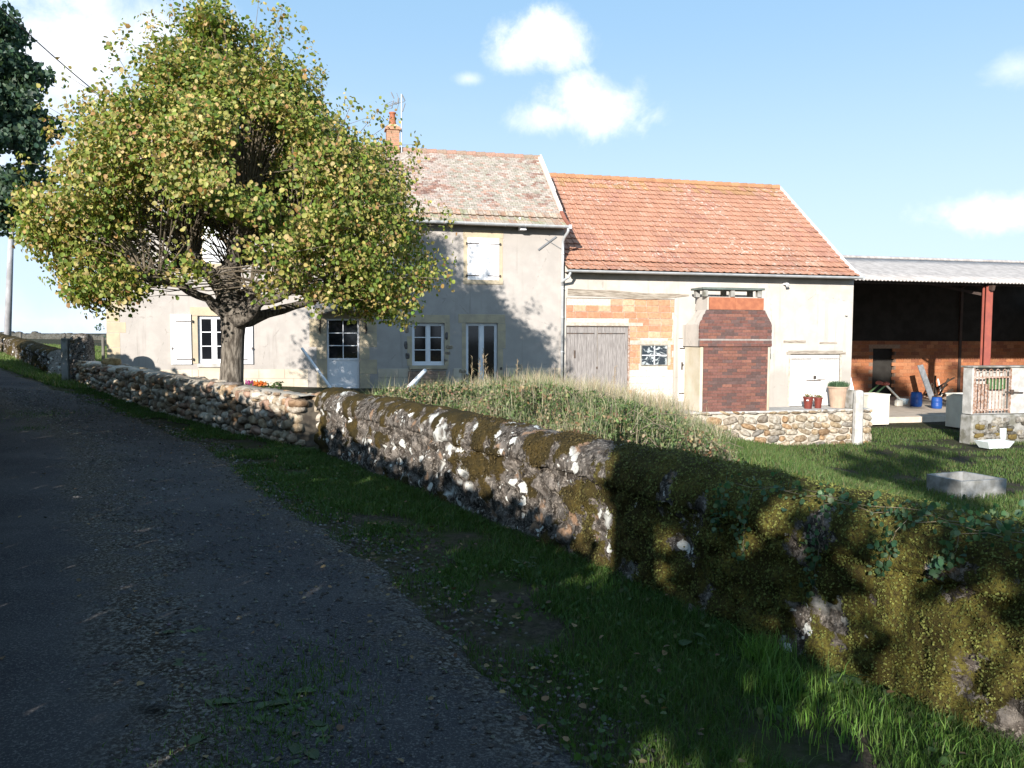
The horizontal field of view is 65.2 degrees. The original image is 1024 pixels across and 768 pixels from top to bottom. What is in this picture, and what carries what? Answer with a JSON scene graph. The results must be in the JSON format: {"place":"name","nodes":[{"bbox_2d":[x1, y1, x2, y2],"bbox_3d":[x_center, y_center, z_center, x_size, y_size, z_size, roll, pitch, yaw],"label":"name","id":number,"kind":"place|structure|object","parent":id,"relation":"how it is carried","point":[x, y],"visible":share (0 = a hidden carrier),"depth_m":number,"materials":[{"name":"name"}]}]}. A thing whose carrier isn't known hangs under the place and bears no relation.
{"place":"outdoors","nodes":[
{"label":"outdoors","id":0,"kind":"place"},
{"bbox_2d":[0,368,689,767],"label":"road","id":1,"kind":"structure","parent":0,"point":[33,649],"depth_m":4.29,"materials":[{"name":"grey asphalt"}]},
{"bbox_2d":[3,425,57,431],"bbox_3d":[-7.260,0.664,12.226,0.731,0.095,1.223,0,3,-10],"label":"grass patch","id":2,"kind":"object","parent":1,"relation":"on","point":[31,428],"visible":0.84,"depth_m":12.09,"materials":[{"name":"green plant"}]},
{"bbox_2d":[157,658,183,665],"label":"weed","id":3,"kind":"object","parent":1,"relation":"on","point":[178,663],"visible":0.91,"depth_m":3.79,"materials":[{"name":"green plant"}]},
{"bbox_2d":[160,625,210,633],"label":"weed","id":4,"kind":"object","parent":1,"relation":"on","point":[188,630],"visible":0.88,"depth_m":4.22,"materials":[{"name":"green plant"}]},
{"bbox_2d":[175,652,217,667],"bbox_3d":[-1.511,1.334,3.815,0.313,0.025,0.193,3,5,41],"label":"weed","id":5,"kind":"object","parent":1,"relation":"on","point":[199,655],"visible":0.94,"depth_m":3.85,"materials":[{"name":"green plant"}]},
{"bbox_2d":[188,688,290,744],"bbox_3d":[-1.135,1.363,3.296,0.390,0.033,0.513,0,3,0],"label":"weed","id":6,"kind":"object","parent":1,"relation":"on","point":[279,702],"visible":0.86,"depth_m":3.38,"materials":[{"name":"green plant"}]},
{"bbox_2d":[90,618,447,767],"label":"grass patch","id":7,"kind":"object","parent":1,"relation":"on","point":[306,705],"visible":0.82,"depth_m":3.34,"materials":[{"name":"green plant"}]},
{"bbox_2d":[255,687,316,721],"bbox_3d":[-0.985,1.359,3.415,0.303,0.028,0.300,1,4,18],"label":"weed","id":8,"kind":"object","parent":1,"relation":"on","point":[261,704],"visible":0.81,"depth_m":3.38,"materials":[{"name":"green plant"}]},
{"bbox_2d":[260,720,329,765],"bbox_3d":[-0.827,1.381,3.072,0.285,0.026,0.349,0,3,0],"label":"weed","id":9,"kind":"object","parent":1,"relation":"on","point":[313,753],"visible":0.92,"depth_m":3.08,"materials":[{"name":"green plant"}]},
{"bbox_2d":[0,383,965,764],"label":"fallen leaves","id":10,"kind":"object","parent":1,"relation":"on","point":[522,717],"visible":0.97,"depth_m":4.41,"materials":[{"name":"brown plant"}]},
{"bbox_2d":[0,0,1023,332],"label":"sky","id":11,"kind":"structure","parent":0,"point":[896,127],"materials":[{"name":"blue"}]},
{"bbox_2d":[1,333,1023,767],"bbox_3d":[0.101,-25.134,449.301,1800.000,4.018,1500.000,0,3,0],"label":"ground","id":12,"kind":"structure","parent":0,"point":[541,627],"depth_m":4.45,"materials":[{"name":"green plant"}]},
{"bbox_2d":[4,232,13,334],"bbox_3d":[-24.921,-5.389,39.740,0.946,7.679,0.370,0,3,0],"label":"utility pole","id":13,"kind":"object","parent":12,"relation":"on","point":[8,300],"visible":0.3,"depth_m":39.70,"materials":[{"name":"grey concrete"}]},
{"bbox_2d":[0,333,61,373],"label":"mossy wall","id":14,"kind":"structure","parent":12,"relation":"on","point":[44,357],"depth_m":24.83,"materials":[{"name":"grey stone"}]},
{"bbox_2d":[0,0,66,237],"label":"oak tree","id":15,"kind":"object","parent":12,"relation":"on","point":[21,76],"visible":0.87,"depth_m":28.08,"materials":[{"name":"green plant"}]},
{"bbox_2d":[0,343,106,387],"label":"grass","id":16,"kind":"structure","parent":12,"relation":"on","point":[12,363],"depth_m":22.84,"materials":[{"name":"green plant"}]},
{"bbox_2d":[0,331,106,339],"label":"field wall","id":17,"kind":"structure","parent":12,"relation":"on","point":[34,335],"depth_m":61.67,"materials":[{"name":"stone"}]},
{"bbox_2d":[61,338,69,381],"bbox_3d":[-11.414,-0.444,20.547,0.197,1.462,0.258,0,3,0],"label":"gate stone","id":18,"kind":"object","parent":12,"relation":"on","point":[65,368],"visible":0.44,"depth_m":20.41,"materials":[{"name":"stone"}]},
{"bbox_2d":[69,333,94,380],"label":"stone pillar","id":19,"kind":"structure","parent":12,"relation":"on","point":[81,347],"depth_m":20.41,"materials":[{"name":"grey stone"}]},
{"bbox_2d":[94,323,106,337],"bbox_3d":[-16.931,-2.423,33.886,1.186,3.122,0.862,2,4,21],"label":"tree","id":20,"kind":"object","parent":12,"relation":"on","point":[100,324],"visible":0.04,"depth_m":33.75,"materials":[{"name":"green plant"}]},
{"bbox_2d":[101,337,104,358],"bbox_3d":[-13.791,-0.976,26.993,0.112,1.219,0.101,-1,4,-22],"label":"fence post","id":21,"kind":"object","parent":12,"relation":"on","point":[103,347],"visible":0.65,"depth_m":26.95,"materials":[{"name":"grey wood"}]},
{"bbox_2d":[74,360,320,445],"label":"dry stone wall","id":22,"kind":"structure","parent":12,"relation":"on","point":[290,417],"depth_m":13.56,"materials":[{"name":"beige stone"}]},
{"bbox_2d":[101,358,120,364],"bbox_3d":[-9.237,-0.509,18.446,0.442,0.195,0.280,0,3,0],"label":"loose stone","id":23,"kind":"object","parent":22,"relation":"on","point":[111,361],"visible":0.91,"depth_m":18.33,"materials":[{"name":"stone"}]},
{"bbox_2d":[224,382,242,385],"bbox_3d":[-4.679,-0.004,13.430,0.313,0.067,0.222,0,3,0],"label":"loose stone","id":24,"kind":"object","parent":22,"relation":"on","point":[233,383],"visible":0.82,"depth_m":13.36,"materials":[{"name":"beige stone"}]},
{"bbox_2d":[0,0,456,383],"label":"lime tree","id":25,"kind":"object","parent":12,"relation":"on","point":[304,190],"visible":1,"depth_m":13.30,"materials":[{"name":"green plant"}]},
{"bbox_2d":[245,380,283,389],"bbox_3d":[-6.232,0.078,20.045,0.987,0.395,1.332,0,3,0],"label":"flower bed","id":26,"kind":"object","parent":12,"relation":"on","point":[260,383],"visible":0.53,"depth_m":19.84,"materials":[{"name":"multicoloured plant"}]},
{"bbox_2d":[301,347,330,387],"bbox_3d":[-4.863,-0.351,20.016,1.477,1.109,0.068,4,5,44],"label":"pole","id":27,"kind":"object","parent":12,"relation":"on","point":[316,368],"visible":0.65,"depth_m":20.02,"materials":[{"name":"grey metal"}]},
{"bbox_2d":[106,112,571,388],"bbox_3d":[-5.575,-3.585,26.876,13.629,11.093,7.290,-1,4,-13],"label":"farmhouse","id":28,"kind":"object","parent":12,"relation":"on","point":[502,305],"visible":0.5,"depth_m":24.70,"materials":[{"name":"beige paint"}]},
{"bbox_2d":[0,7,98,94],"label":"overhead cable","id":29,"kind":"object","parent":28,"relation":"attached to","point":[45,48],"visible":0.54,"depth_m":17.95,"materials":[{"name":"black metal"}]},
{"bbox_2d":[198,316,220,362],"bbox_3d":[-8.646,-1.285,23.232,0.853,1.365,0.085,-1,4,-13],"label":"window","id":30,"kind":"structure","parent":28,"relation":"in","point":[209,328],"depth_m":23.19,"materials":[{"name":"white paint"}]},
{"bbox_2d":[318,307,367,333],"bbox_3d":[-4.987,-1.882,23.652,1.452,0.780,0.560,-1,4,-13],"label":"door canopy","id":31,"kind":"object","parent":28,"relation":"attached to","point":[366,329],"visible":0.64,"depth_m":23.74,"materials":[{"name":"black metal"}]},
{"bbox_2d":[327,319,359,387],"bbox_3d":[-5.080,-0.916,24.090,0.948,2.096,0.125,-1,4,-13],"label":"front door","id":32,"kind":"structure","parent":28,"relation":"in","point":[342,338],"depth_m":24.10,"materials":[{"name":"white paint"}]},
{"bbox_2d":[384,92,404,153],"bbox_3d":[-3.936,-8.765,26.877,0.723,2.048,0.076,-1,4,-13],"label":"tv aerial","id":33,"kind":"object","parent":28,"relation":"attached to","point":[397,102],"visible":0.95,"depth_m":26.86,"materials":[{"name":"metal"}]},
{"bbox_2d":[412,323,443,364],"bbox_3d":[-2.600,-1.227,24.688,0.996,1.298,0.085,-1,4,-13],"label":"window","id":34,"kind":"structure","parent":28,"relation":"in","point":[427,338],"depth_m":24.67,"materials":[{"name":"white paint"}]},
{"bbox_2d":[466,323,496,382],"bbox_3d":[-0.968,-0.899,25.100,0.997,2.015,0.085,-1,4,-13],"label":"french door","id":35,"kind":"structure","parent":28,"relation":"in","point":[479,336],"depth_m":25.08,"materials":[{"name":"white paint"}]},
{"bbox_2d":[512,557,536,566],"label":"weed","id":36,"kind":"object","parent":12,"relation":"on","point":[525,561],"visible":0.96,"depth_m":5.55,"materials":[{"name":"green plant"}]},
{"bbox_2d":[352,349,749,464],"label":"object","id":37,"kind":"object","parent":12,"relation":"on","point":[593,408],"visible":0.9,"depth_m":10.91,"materials":[{"name":"green plant"}]},
{"bbox_2d":[407,369,426,386],"bbox_3d":[-2.095,0.015,16.631,0.090,0.625,1.314,1,4,20],"label":"pole","id":38,"kind":"object","parent":37,"relation":"on","point":[418,376],"visible":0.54,"depth_m":16.86,"materials":[{"name":"white metal"}]},
{"bbox_2d":[155,429,1023,767],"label":"clover","id":39,"kind":"object","parent":12,"relation":"on","point":[621,743],"visible":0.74,"depth_m":3.83,"materials":[{"name":"green plant"}]},
{"bbox_2d":[570,576,630,595],"bbox_3d":[0.557,1.264,5.062,0.407,0.094,0.395,0,3,0],"label":"grass tuft","id":40,"kind":"object","parent":12,"relation":"on","point":[602,585],"visible":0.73,"depth_m":5.06,"materials":[{"name":"green plant"}]},
{"bbox_2d":[314,387,1023,746],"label":"mossy wall","id":41,"kind":"structure","parent":12,"relation":"on","point":[636,513],"depth_m":4.34,"materials":[{"name":"grey stone"}]},
{"bbox_2d":[705,472,1023,597],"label":"ivy","id":42,"kind":"object","parent":41,"relation":"on","point":[1006,528],"visible":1,"depth_m":3.56,"materials":[{"name":"green plant"}]},
{"bbox_2d":[679,633,708,644],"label":"weed","id":43,"kind":"object","parent":12,"relation":"on","point":[685,641],"visible":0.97,"depth_m":4.11,"materials":[{"name":"green plant"}]},
{"bbox_2d":[549,173,865,407],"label":"barn","id":44,"kind":"structure","parent":12,"relation":"on","point":[643,256],"depth_m":27.48,"materials":[{"name":"white stone"}]},
{"bbox_2d":[566,326,596,383],"bbox_3d":[2.247,-0.400,25.819,1.027,2.921,0.070,-1,4,-13],"label":"plank door","id":45,"kind":"structure","parent":44,"relation":"in","point":[581,342],"depth_m":25.78,"materials":[{"name":"grey wood"}]},
{"bbox_2d":[596,327,627,395],"bbox_3d":[3.243,-0.411,26.065,1.077,2.920,0.052,-1,4,-13],"label":"plank door","id":46,"kind":"structure","parent":44,"relation":"in","point":[612,342],"depth_m":26.03,"materials":[{"name":"grey wood"}]},
{"bbox_2d":[641,345,667,365],"bbox_3d":[4.694,-0.949,26.384,0.937,0.675,0.050,-1,4,-13],"label":"window","id":47,"kind":"structure","parent":44,"relation":"in","point":[650,354],"depth_m":26.38,"materials":[{"name":"glass"}]},
{"bbox_2d":[678,339,685,400],"bbox_3d":[5.793,-0.456,26.676,0.553,2.079,0.093,-1,4,-13],"label":"narrow door","id":48,"kind":"structure","parent":44,"relation":"in","point":[681,349],"depth_m":26.65,"materials":[{"name":"white paint"}]},
{"bbox_2d":[789,355,820,405],"bbox_3d":[10.179,-0.124,27.775,1.205,1.762,0.065,-1,4,-13],"label":"whitewashed door","id":49,"kind":"structure","parent":44,"relation":"in","point":[802,377],"depth_m":27.73,"materials":[{"name":"white paint"}]},
{"bbox_2d":[814,355,838,405],"bbox_3d":[10.994,-0.133,27.972,0.952,1.762,0.055,-1,4,-13],"label":"whitewashed door","id":50,"kind":"structure","parent":44,"relation":"in","point":[826,367],"depth_m":27.95,"materials":[{"name":"white paint"}]},
{"bbox_2d":[725,624,814,671],"bbox_3d":[1.246,1.294,3.916,0.421,0.178,0.413,0,3,0],"label":"grass tuft","id":51,"kind":"object","parent":12,"relation":"on","point":[772,654],"visible":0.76,"depth_m":3.93,"materials":[{"name":"green plant"}]},
{"bbox_2d":[677,406,872,444],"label":"terrace wall","id":52,"kind":"structure","parent":12,"relation":"on","point":[796,425],"depth_m":26.38,"materials":[{"name":"stone"}]},
{"bbox_2d":[683,287,771,411],"bbox_3d":[7.060,-1.128,26.239,2.589,3.965,1.268,-1,4,-13],"label":"barbecue","id":53,"kind":"object","parent":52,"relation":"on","point":[727,342],"visible":0.98,"depth_m":25.71,"materials":[{"name":"brick"}]},
{"bbox_2d":[802,394,813,408],"bbox_3d":[9.964,0.576,26.922,0.353,0.505,0.358,-1,4,-13],"label":"flower pot","id":54,"kind":"object","parent":52,"relation":"on","point":[808,400],"visible":1,"depth_m":26.82,"materials":[{"name":"red plastic"}]},
{"bbox_2d":[814,394,822,407],"bbox_3d":[10.364,0.580,27.110,0.294,0.478,0.330,-1,4,-13],"label":"flower pot","id":55,"kind":"object","parent":52,"relation":"on","point":[818,401],"visible":1,"depth_m":27.01,"materials":[{"name":"red plastic"}]},
{"bbox_2d":[827,380,853,407],"bbox_3d":[11.217,0.333,27.367,0.886,0.946,0.909,-1,4,-13],"label":"planter","id":56,"kind":"object","parent":52,"relation":"on","point":[837,391],"visible":1,"depth_m":27.19,"materials":[{"name":"ceramic"}]},
{"bbox_2d":[845,390,854,408],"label":"stone block","id":57,"kind":"structure","parent":52,"relation":"on","point":[849,398],"depth_m":27.04,"materials":[{"name":"stone"}]},
{"bbox_2d":[724,646,852,731],"bbox_3d":[1.216,1.324,3.595,0.606,0.156,0.543,2,4,27],"label":"grass tuft","id":58,"kind":"object","parent":12,"relation":"on","point":[779,676],"visible":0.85,"depth_m":3.59,"materials":[{"name":"green plant"}]},
{"bbox_2d":[728,683,882,767],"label":"grass tuft","id":59,"kind":"object","parent":12,"relation":"on","point":[771,711],"visible":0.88,"depth_m":3.28,"materials":[{"name":"green plant"}]},
{"bbox_2d":[665,426,1023,520],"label":"grass","id":60,"kind":"structure","parent":12,"relation":"on","point":[775,456],"depth_m":21.06,"materials":[{"name":"green plant"}]},
{"bbox_2d":[974,439,1013,448],"bbox_3d":[15.400,1.924,25.562,1.007,0.220,0.580,-1,4,-13],"label":"enamel basin","id":61,"kind":"object","parent":60,"relation":"on","point":[994,444],"visible":1,"depth_m":25.38,"materials":[{"name":"white ceramic"}]},
{"bbox_2d":[828,673,870,684],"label":"weed","id":62,"kind":"object","parent":12,"relation":"on","point":[843,678],"visible":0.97,"depth_m":3.67,"materials":[{"name":"green plant"}]},
{"bbox_2d":[769,675,944,765],"bbox_3d":[1.392,1.368,3.305,0.639,0.104,0.647,-3,5,-45],"label":"grass tuft","id":63,"kind":"object","parent":12,"relation":"on","point":[849,708],"visible":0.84,"depth_m":3.30,"materials":[{"name":"green plant"}]},
{"bbox_2d":[852,390,863,444],"bbox_3d":[11.557,1.323,26.733,0.314,2.250,0.314,-1,4,-13],"label":"gate post","id":64,"kind":"object","parent":12,"relation":"on","point":[857,427],"visible":0.89,"depth_m":26.60,"materials":[{"name":"concrete"}]},
{"bbox_2d":[864,392,890,424],"bbox_3d":[14.624,0.997,32.553,1.017,1.228,0.940,-1,4,-13],"label":"concrete tank","id":65,"kind":"object","parent":12,"relation":"on","point":[878,403],"visible":0.56,"depth_m":32.13,"materials":[{"name":"white concrete"}]},
{"bbox_2d":[779,706,987,767],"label":"grass tuft","id":66,"kind":"object","parent":12,"relation":"on","point":[891,755],"visible":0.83,"depth_m":3.03,"materials":[{"name":"green plant"}]},
{"bbox_2d":[826,697,1015,767],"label":"grass tuft","id":67,"kind":"object","parent":12,"relation":"on","point":[911,737],"visible":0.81,"depth_m":3.12,"materials":[{"name":"green plant"}]},
{"bbox_2d":[842,255,1023,422],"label":"open shed","id":68,"kind":"structure","parent":12,"relation":"on","point":[942,320],"depth_m":45.00,"materials":[{"name":"metal"}]},
{"bbox_2d":[872,349,892,395],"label":"door","id":69,"kind":"structure","parent":68,"relation":"in","point":[882,358],"depth_m":45.07,"materials":[{"name":"grey metal"}]},
{"bbox_2d":[868,381,902,405],"bbox_3d":[17.802,0.462,38.849,2.240,1.254,0.793,-1,4,-13],"label":"trestle frame","id":70,"kind":"object","parent":68,"relation":"on","point":[897,402],"visible":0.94,"depth_m":38.70,"materials":[{"name":"green paint"}]},
{"bbox_2d":[896,398,908,403],"bbox_3d":[19.514,0.865,39.983,0.600,0.280,0.585,-1,4,-13],"label":"bucket","id":71,"kind":"object","parent":68,"relation":"on","point":[905,400],"visible":0.54,"depth_m":39.77,"materials":[{"name":"grey metal"}]},
{"bbox_2d":[910,391,922,406],"bbox_3d":[19.508,0.721,38.605,0.546,0.732,0.538,-1,4,-13],"label":"barrel","id":72,"kind":"object","parent":68,"relation":"on","point":[916,397],"visible":1,"depth_m":38.39,"materials":[{"name":"blue plastic"}]},
{"bbox_2d":[917,365,933,399],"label":"grey plank","id":73,"kind":"object","parent":68,"relation":"on","point":[925,380],"visible":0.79,"depth_m":42.92,"materials":[{"name":"grey wood"}]},
{"bbox_2d":[931,396,941,408],"bbox_3d":[19.942,0.865,37.563,0.483,0.572,0.476,-1,4,-13],"label":"barrel","id":74,"kind":"object","parent":68,"relation":"on","point":[936,402],"visible":1,"depth_m":37.38,"materials":[{"name":"blue plastic"}]},
{"bbox_2d":[923,375,954,396],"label":"timber pile","id":75,"kind":"object","parent":68,"relation":"on","point":[935,388],"visible":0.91,"depth_m":43.75,"materials":[{"name":"brown wood"}]},
{"bbox_2d":[945,393,962,427],"bbox_3d":[17.966,1.029,31.437,1.411,1.324,0.940,-1,4,-13],"label":"concrete tank","id":76,"kind":"object","parent":12,"relation":"on","point":[953,408],"visible":0.34,"depth_m":31.32,"materials":[{"name":"grey concrete"}]},
{"bbox_2d":[927,471,1006,499],"bbox_3d":[10.225,2.400,18.112,1.249,0.620,1.117,-1,4,-20],"label":"concrete trough","id":77,"kind":"object","parent":12,"relation":"on","point":[962,483],"visible":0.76,"depth_m":17.76,"materials":[{"name":"grey concrete"}]},
{"bbox_2d":[959,365,1023,443],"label":"barred hutch","id":78,"kind":"object","parent":12,"relation":"on","point":[993,401],"visible":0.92,"depth_m":27.07,"materials":[{"name":"concrete"}]},
{"bbox_2d":[973,368,1022,413],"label":"barred door","id":79,"kind":"structure","parent":78,"relation":"in","point":[1010,391],"depth_m":26.99,"materials":[{"name":"brown metal"}]},
{"bbox_2d":[999,428,1006,439],"bbox_3d":[16.532,1.695,26.946,0.200,0.420,0.195,-1,4,-13],"label":"pipe offcut","id":80,"kind":"object","parent":12,"relation":"on","point":[1002,431],"visible":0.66,"depth_m":26.86,"materials":[{"name":"white plastic"}]}
]}

